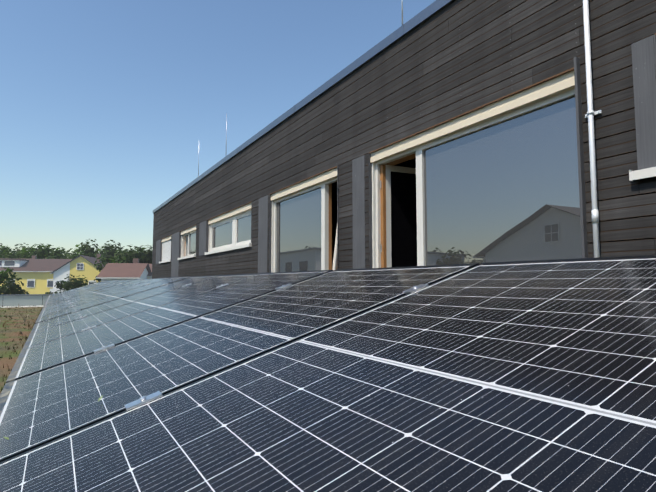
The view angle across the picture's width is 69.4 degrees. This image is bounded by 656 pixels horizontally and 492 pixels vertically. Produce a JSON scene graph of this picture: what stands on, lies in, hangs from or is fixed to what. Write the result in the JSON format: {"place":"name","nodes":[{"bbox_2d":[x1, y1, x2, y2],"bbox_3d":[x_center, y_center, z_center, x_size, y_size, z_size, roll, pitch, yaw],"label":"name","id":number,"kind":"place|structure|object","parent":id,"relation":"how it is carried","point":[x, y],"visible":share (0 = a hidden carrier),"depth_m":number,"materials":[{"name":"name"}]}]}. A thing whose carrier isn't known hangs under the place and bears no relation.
{"place":"outdoors","nodes":[
{"label":"outdoors","id":0,"kind":"place"},
{"bbox_2d":[147,264,151,278],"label":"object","id":1,"kind":"structure","parent":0,"point":[149,275],"depth_m":54.20,"materials":[{"name":"white paint"}]},
{"bbox_2d":[0,0,435,254],"label":"sky","id":2,"kind":"structure","parent":0,"point":[109,109],"materials":[{"name":"blue"}]},
{"bbox_2d":[198,0,402,176],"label":"lightning rods","id":3,"kind":"object","parent":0,"point":[226,113],"visible":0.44,"depth_m":12.12,"materials":[{"name":"metal"}]},
{"bbox_2d":[153,0,454,212],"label":"roof coping","id":4,"kind":"object","parent":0,"point":[421,17],"visible":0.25,"depth_m":6.99,"materials":[{"name":"grey metal"}]},
{"bbox_2d":[0,255,655,463],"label":"solar panel frames","id":5,"kind":"structure","parent":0,"point":[7,388],"depth_m":1.76,"materials":[{"name":"black metal"}]},
{"bbox_2d":[62,283,428,410],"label":"solar panel clamps","id":6,"kind":"object","parent":5,"relation":"attached to","point":[143,400],"visible":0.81,"depth_m":1.71,"materials":[{"name":"silver metal"}]},
{"bbox_2d":[0,258,655,491],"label":"solar panels","id":7,"kind":"object","parent":5,"relation":"in","point":[535,377],"visible":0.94,"depth_m":1.00,"materials":[{"name":"black glass"}]},
{"bbox_2d":[152,0,655,278],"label":"facade cladding boards","id":8,"kind":"object","parent":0,"point":[455,58],"visible":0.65,"depth_m":5.07,"materials":[{"name":"black wood"}]},
{"bbox_2d":[156,35,655,276],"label":"vertical facade panels","id":9,"kind":"object","parent":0,"point":[644,72],"visible":0.56,"depth_m":6.30,"materials":[{"name":"grey metal"}]},
{"label":"ground","id":10,"kind":"structure","parent":0,"visible":0},
{"bbox_2d":[0,246,20,258],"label":"tree","id":11,"kind":"object","parent":10,"relation":"on","point":[5,249],"visible":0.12,"depth_m":87.50,"materials":[{"name":"green plant"}]},
{"bbox_2d":[0,267,28,294],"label":"garden tree","id":12,"kind":"object","parent":10,"relation":"on","point":[14,289],"visible":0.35,"depth_m":49.13,"materials":[{"name":"green plant"}]},
{"bbox_2d":[2,248,32,258],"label":"tree","id":13,"kind":"object","parent":10,"relation":"on","point":[26,253],"depth_m":82.67,"materials":[{"name":"green plant"}]},
{"bbox_2d":[15,243,42,257],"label":"tree","id":14,"kind":"object","parent":10,"relation":"on","point":[24,247],"visible":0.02,"depth_m":99.77,"materials":[{"name":"green plant"}]},
{"bbox_2d":[0,255,71,293],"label":"long yellow house","id":15,"kind":"structure","parent":10,"relation":"on","point":[34,274],"depth_m":73.40,"materials":[{"name":"paint"}]},
{"bbox_2d":[18,244,63,258],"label":"tree","id":16,"kind":"object","parent":10,"relation":"on","point":[45,251],"visible":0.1,"depth_m":83.60,"materials":[{"name":"green plant"}]},
{"bbox_2d":[17,250,64,258],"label":"tree","id":17,"kind":"object","parent":10,"relation":"on","point":[21,254],"visible":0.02,"depth_m":91.55,"materials":[{"name":"green plant"}]},
{"bbox_2d":[45,274,85,293],"bbox_3d":[-30.186,6.363,54.747,4.935,6.194,3.936,3,-5,-30],"label":"garden tree","id":18,"kind":"object","parent":10,"relation":"on","point":[63,285],"visible":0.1,"depth_m":54.88,"materials":[{"name":"green plant"}]},
{"bbox_2d":[51,247,81,258],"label":"tree","id":19,"kind":"object","parent":10,"relation":"on","point":[64,252],"depth_m":96.78,"materials":[{"name":"green plant"}]},
{"bbox_2d":[50,254,103,293],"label":"house","id":20,"kind":"structure","parent":10,"relation":"on","point":[81,265],"depth_m":73.73,"materials":[{"name":"paint"}]},
{"bbox_2d":[64,244,90,257],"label":"tree","id":21,"kind":"object","parent":10,"relation":"on","point":[68,253],"visible":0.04,"depth_m":104.63,"materials":[{"name":"green plant"}]},
{"bbox_2d":[69,275,93,288],"bbox_3d":[-28.920,6.525,56.417,4.153,6.114,4.603,3,-5,-30],"label":"garden tree","id":22,"kind":"object","parent":10,"relation":"on","point":[81,282],"visible":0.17,"depth_m":56.50,"materials":[{"name":"green plant"}]},
{"bbox_2d":[70,239,122,269],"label":"garden tree","id":23,"kind":"object","parent":10,"relation":"on","point":[89,250],"visible":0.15,"depth_m":87.07,"materials":[{"name":"green plant"}]},
{"bbox_2d":[90,250,122,261],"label":"tree","id":24,"kind":"object","parent":10,"relation":"on","point":[104,255],"depth_m":87.64,"materials":[{"name":"green plant"}]},
{"bbox_2d":[96,246,126,255],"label":"tree","id":25,"kind":"object","parent":10,"relation":"on","point":[102,253],"visible":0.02,"depth_m":99.39,"materials":[{"name":"green plant"}]},
{"bbox_2d":[92,243,131,256],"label":"tree","id":26,"kind":"object","parent":10,"relation":"on","point":[103,249],"visible":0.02,"depth_m":106.41,"materials":[{"name":"green plant"}]},
{"bbox_2d":[94,245,152,281],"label":"garden tree","id":27,"kind":"object","parent":10,"relation":"on","point":[139,254],"visible":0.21,"depth_m":68.31,"materials":[{"name":"green plant"}]},
{"bbox_2d":[96,258,151,280],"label":"house roof","id":28,"kind":"structure","parent":10,"relation":"on","point":[135,269],"depth_m":49.92,"materials":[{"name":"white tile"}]},
{"bbox_2d":[109,245,152,263],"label":"garden tree","id":29,"kind":"object","parent":10,"relation":"on","point":[137,251],"depth_m":71.55,"materials":[{"name":"green plant"}]},
{"bbox_3d":[-2.055,3.509,6.348,22.100,4.296,29.500,3,-5,-30],"label":"lower storey","id":30,"kind":"object","parent":10,"relation":"on","visible":0},
{"bbox_2d":[0,305,43,393],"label":"green roof surface","id":31,"kind":"object","parent":30,"relation":"on","point":[4,358],"depth_m":8.18,"materials":[{"name":"soil"}]},
{"bbox_2d":[0,305,41,391],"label":"green roof plants","id":32,"kind":"object","parent":31,"relation":"on","point":[24,320],"visible":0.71,"depth_m":8.87,"materials":[{"name":"green plant"}]},
{"bbox_2d":[0,294,53,305],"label":"roof parapet","id":33,"kind":"structure","parent":31,"relation":"on","point":[25,300],"depth_m":17.80,"materials":[{"name":"grey"}]},
{"bbox_2d":[153,67,655,275],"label":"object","id":34,"kind":"object","parent":30,"relation":"on","point":[647,180],"visible":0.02,"depth_m":3.51,"materials":[{"name":"black"}]},
{"bbox_2d":[583,0,601,257],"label":"lightning conductor pipe","id":35,"kind":"object","parent":34,"relation":"attached to","point":[590,114],"visible":0.58,"depth_m":3.61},
{"bbox_2d":[159,33,655,272],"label":"facade windows","id":36,"kind":"structure","parent":30,"relation":"on","point":[501,179],"depth_m":4.95,"materials":[{"name":"clear glass"}]},
{"bbox_2d":[337,163,338,269],"bbox_3d":[0.146,0.083,6.873,0.025,2.610,0.020,3,-5,-30],"label":"lightning conductor","id":37,"kind":"object","parent":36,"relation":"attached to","point":[337,216],"visible":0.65,"depth_m":6.91,"materials":[{"name":"grey"}]}
]}

